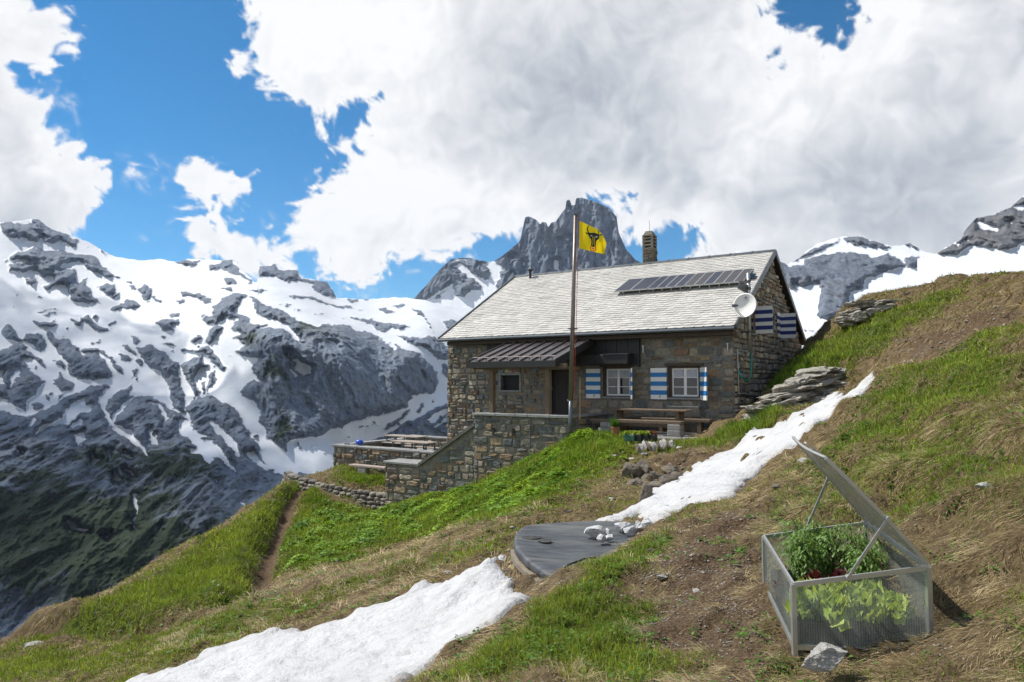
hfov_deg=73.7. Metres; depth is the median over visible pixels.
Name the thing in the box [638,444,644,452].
edging slab
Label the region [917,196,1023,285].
rock peak
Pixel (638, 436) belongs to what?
planter box
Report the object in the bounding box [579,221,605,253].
flag
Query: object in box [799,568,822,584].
red lettuce
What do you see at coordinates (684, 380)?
window
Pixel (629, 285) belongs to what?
solar panel
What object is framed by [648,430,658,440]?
planter box
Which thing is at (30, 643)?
stone
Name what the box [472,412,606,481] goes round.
porch parapet
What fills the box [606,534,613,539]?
snow lump
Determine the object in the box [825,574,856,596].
lettuce
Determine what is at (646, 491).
boulder
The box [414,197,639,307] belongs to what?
rock peak
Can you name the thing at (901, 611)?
lettuce
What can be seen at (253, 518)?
yellow flowers
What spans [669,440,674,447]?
edging slab
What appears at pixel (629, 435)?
planter box
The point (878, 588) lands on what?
lettuce
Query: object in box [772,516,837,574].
tomato plant
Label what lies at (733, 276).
solar panel
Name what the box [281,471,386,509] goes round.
dry stone wall
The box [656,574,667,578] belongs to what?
stone
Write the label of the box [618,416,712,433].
wooden bench
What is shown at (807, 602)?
lettuce
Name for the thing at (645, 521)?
snow lump
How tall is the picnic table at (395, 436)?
0.760 m
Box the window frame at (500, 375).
[498,373,521,391]
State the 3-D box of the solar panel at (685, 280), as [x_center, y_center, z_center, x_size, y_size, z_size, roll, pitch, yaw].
[6.642,-2.239,26.041,0.345,0.205,1.620,-2,20,33]
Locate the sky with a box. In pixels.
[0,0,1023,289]
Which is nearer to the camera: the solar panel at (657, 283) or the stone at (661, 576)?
the stone at (661, 576)
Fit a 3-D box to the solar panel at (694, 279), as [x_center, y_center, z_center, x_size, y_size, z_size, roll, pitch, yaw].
[6.958,-2.251,25.832,0.345,0.205,1.620,-2,20,33]
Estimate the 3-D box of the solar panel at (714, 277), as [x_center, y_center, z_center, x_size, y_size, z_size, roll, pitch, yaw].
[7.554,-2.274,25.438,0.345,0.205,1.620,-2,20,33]
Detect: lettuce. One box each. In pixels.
[773,569,795,587]
[782,589,823,619]
[788,577,826,600]
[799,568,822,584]
[813,585,858,631]
[823,567,854,584]
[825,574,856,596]
[844,585,889,624]
[857,578,890,595]
[881,591,917,624]
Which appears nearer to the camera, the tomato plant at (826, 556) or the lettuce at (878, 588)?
the lettuce at (878, 588)
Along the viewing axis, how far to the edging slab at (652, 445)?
18.20 m
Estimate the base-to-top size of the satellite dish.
2.620 m
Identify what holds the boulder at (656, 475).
on the ground at (672, 627)
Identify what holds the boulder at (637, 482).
on the ground at (672, 627)
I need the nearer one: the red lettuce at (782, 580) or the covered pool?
the red lettuce at (782, 580)
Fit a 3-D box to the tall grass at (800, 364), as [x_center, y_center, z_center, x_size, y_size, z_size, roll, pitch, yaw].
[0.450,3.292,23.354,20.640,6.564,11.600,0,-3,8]
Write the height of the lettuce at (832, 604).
0.210 m
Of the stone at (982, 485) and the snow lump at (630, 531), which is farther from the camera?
the snow lump at (630, 531)
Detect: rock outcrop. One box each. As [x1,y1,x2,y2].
[740,366,846,420]
[832,292,909,328]
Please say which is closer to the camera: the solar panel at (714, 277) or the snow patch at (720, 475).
the snow patch at (720, 475)
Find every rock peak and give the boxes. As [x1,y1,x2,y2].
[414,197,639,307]
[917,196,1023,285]
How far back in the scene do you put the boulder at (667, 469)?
15.26 m
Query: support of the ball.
on the terrace wall at (373, 452)
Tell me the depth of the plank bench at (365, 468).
29.64 m
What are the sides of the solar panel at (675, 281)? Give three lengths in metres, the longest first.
1.620 x 0.345 x 0.205 m
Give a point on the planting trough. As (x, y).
(814, 631)
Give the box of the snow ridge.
[736,236,933,347]
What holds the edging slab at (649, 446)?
on the ground at (672, 627)
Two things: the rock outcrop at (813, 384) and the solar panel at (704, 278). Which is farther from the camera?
the solar panel at (704, 278)
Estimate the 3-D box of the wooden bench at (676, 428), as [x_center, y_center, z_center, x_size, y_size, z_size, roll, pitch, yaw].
[3.974,2.755,21.880,3.100,0.460,0.400,-2,-4,33]
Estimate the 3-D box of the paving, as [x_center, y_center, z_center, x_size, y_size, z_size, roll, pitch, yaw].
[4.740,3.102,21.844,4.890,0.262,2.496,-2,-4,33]
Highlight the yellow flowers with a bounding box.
[200,461,614,557]
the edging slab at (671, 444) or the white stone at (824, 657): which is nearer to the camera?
the white stone at (824, 657)
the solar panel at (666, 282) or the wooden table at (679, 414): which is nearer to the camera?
the wooden table at (679, 414)
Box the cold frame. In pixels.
[761,436,933,655]
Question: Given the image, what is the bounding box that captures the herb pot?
[609,417,621,433]
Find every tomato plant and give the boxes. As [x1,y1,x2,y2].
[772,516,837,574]
[774,529,825,580]
[801,522,854,577]
[831,541,891,584]
[832,522,896,571]
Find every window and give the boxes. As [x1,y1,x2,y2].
[607,369,629,395]
[672,368,698,396]
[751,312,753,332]
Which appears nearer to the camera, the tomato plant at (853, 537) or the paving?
the tomato plant at (853, 537)
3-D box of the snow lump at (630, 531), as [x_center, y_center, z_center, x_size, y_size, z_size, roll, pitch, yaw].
[1.572,2.524,9.073,0.191,0.140,0.109,1,6,-21]
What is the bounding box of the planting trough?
[771,569,919,645]
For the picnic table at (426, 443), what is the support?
on the terrace wall at (373, 452)
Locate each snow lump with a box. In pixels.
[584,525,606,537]
[597,534,605,542]
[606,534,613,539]
[614,522,630,532]
[623,525,635,535]
[634,520,646,530]
[642,517,651,527]
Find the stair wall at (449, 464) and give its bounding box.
[383,423,474,504]
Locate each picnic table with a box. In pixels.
[381,434,432,449]
[389,439,439,450]
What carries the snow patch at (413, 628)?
on the ground at (672, 627)
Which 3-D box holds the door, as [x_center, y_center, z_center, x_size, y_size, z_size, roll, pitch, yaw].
[1.875,2.154,25.650,0.874,2.100,0.100,-2,-4,33]
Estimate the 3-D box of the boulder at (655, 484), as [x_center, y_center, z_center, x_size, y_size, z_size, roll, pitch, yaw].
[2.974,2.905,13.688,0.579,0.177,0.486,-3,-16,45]
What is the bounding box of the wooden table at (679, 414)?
[604,408,692,430]
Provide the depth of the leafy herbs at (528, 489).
20.06 m
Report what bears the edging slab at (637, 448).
on the ground at (672, 627)
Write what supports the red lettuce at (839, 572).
in the planting trough
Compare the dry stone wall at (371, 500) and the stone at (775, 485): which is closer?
the stone at (775, 485)
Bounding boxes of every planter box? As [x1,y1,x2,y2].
[622,430,636,440]
[632,430,644,440]
[639,430,650,440]
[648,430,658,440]
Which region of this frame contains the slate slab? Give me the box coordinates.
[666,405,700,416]
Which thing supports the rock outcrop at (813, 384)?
on the ground at (672, 627)
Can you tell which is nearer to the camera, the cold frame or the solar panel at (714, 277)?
the cold frame
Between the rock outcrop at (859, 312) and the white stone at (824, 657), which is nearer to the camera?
the white stone at (824, 657)
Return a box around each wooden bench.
[590,418,684,436]
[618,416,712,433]
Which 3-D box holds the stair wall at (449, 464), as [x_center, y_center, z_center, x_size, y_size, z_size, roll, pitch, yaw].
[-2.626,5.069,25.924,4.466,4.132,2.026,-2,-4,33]
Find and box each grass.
[0,269,1023,681]
[234,343,863,563]
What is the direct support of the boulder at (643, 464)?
on the ground at (672, 627)
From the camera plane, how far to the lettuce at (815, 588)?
4.10 m
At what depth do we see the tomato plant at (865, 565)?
4.29 m
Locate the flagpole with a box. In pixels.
[565,213,579,437]
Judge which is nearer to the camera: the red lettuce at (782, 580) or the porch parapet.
the red lettuce at (782, 580)
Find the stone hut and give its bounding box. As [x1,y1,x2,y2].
[437,220,805,441]
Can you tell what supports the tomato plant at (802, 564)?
in the planting trough
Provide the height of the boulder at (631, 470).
0.446 m
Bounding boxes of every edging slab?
[635,444,640,453]
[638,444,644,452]
[645,441,651,450]
[648,441,655,450]
[659,440,665,448]
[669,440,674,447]
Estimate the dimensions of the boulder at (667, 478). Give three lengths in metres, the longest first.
0.536 x 0.372 x 0.313 m
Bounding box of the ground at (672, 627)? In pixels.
[0,271,1023,681]
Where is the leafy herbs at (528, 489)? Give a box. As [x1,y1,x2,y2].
[261,428,630,576]
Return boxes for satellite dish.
[732,273,756,351]
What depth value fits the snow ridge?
1799.81 m
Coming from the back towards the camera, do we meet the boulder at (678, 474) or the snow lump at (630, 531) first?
the boulder at (678, 474)
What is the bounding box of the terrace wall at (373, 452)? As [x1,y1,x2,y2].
[332,435,446,474]
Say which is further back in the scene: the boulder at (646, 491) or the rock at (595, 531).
the boulder at (646, 491)
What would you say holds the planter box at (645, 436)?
on the ground at (672, 627)
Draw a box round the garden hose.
[737,352,751,381]
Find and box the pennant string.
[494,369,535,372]
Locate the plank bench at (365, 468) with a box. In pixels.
[349,463,385,474]
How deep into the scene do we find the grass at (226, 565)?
10.11 m
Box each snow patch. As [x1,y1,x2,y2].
[126,555,530,681]
[595,371,874,521]
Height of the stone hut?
11.960 m
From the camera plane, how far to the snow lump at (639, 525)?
9.18 m
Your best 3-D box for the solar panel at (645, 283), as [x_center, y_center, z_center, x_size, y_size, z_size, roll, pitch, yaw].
[5.292,-2.187,26.933,0.680,0.205,1.620,-2,20,33]
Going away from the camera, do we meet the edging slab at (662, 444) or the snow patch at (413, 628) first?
the snow patch at (413, 628)
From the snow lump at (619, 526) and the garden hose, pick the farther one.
the garden hose
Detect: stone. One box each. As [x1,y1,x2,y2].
[24,641,42,647]
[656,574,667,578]
[771,483,779,488]
[798,458,808,462]
[802,642,847,672]
[974,482,992,488]
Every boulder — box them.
[621,462,641,477]
[626,478,643,485]
[636,459,650,476]
[639,482,652,501]
[641,474,654,481]
[649,481,664,487]
[650,471,660,478]
[658,474,678,482]
[661,465,678,473]
[670,471,683,476]
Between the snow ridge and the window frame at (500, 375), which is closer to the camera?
the window frame at (500, 375)
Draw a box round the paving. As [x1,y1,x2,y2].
[595,430,696,440]
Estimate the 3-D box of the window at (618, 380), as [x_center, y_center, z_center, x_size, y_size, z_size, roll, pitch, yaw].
[3.808,1.468,24.324,0.925,0.955,0.060,-2,-4,33]
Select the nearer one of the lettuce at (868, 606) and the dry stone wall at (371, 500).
the lettuce at (868, 606)
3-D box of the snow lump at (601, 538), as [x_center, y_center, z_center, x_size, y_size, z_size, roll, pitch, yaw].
[1.127,2.498,8.641,0.093,0.116,0.148,-2,-4,36]
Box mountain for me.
[0,219,473,639]
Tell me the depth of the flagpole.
20.99 m
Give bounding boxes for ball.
[355,440,362,444]
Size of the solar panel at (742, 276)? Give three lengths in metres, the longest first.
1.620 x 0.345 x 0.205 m
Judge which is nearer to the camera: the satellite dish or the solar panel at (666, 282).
the satellite dish
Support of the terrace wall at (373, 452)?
on the ground at (672, 627)
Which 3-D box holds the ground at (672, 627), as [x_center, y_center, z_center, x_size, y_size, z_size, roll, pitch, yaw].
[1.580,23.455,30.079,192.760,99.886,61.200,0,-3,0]
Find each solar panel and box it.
[614,278,643,294]
[630,276,660,292]
[648,276,668,291]
[657,275,677,291]
[665,274,686,290]
[675,273,695,289]
[685,272,705,289]
[694,272,714,288]
[704,271,723,287]
[713,270,733,286]
[723,269,743,286]
[733,268,753,284]
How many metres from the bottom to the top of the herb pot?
0.553 m
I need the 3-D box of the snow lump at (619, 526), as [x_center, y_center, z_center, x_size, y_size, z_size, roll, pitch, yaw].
[1.496,2.520,9.235,0.219,0.149,0.154,-1,-21,20]
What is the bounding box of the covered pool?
[510,521,646,582]
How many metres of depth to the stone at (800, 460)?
10.18 m
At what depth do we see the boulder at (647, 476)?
14.83 m
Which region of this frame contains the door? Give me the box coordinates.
[552,370,568,414]

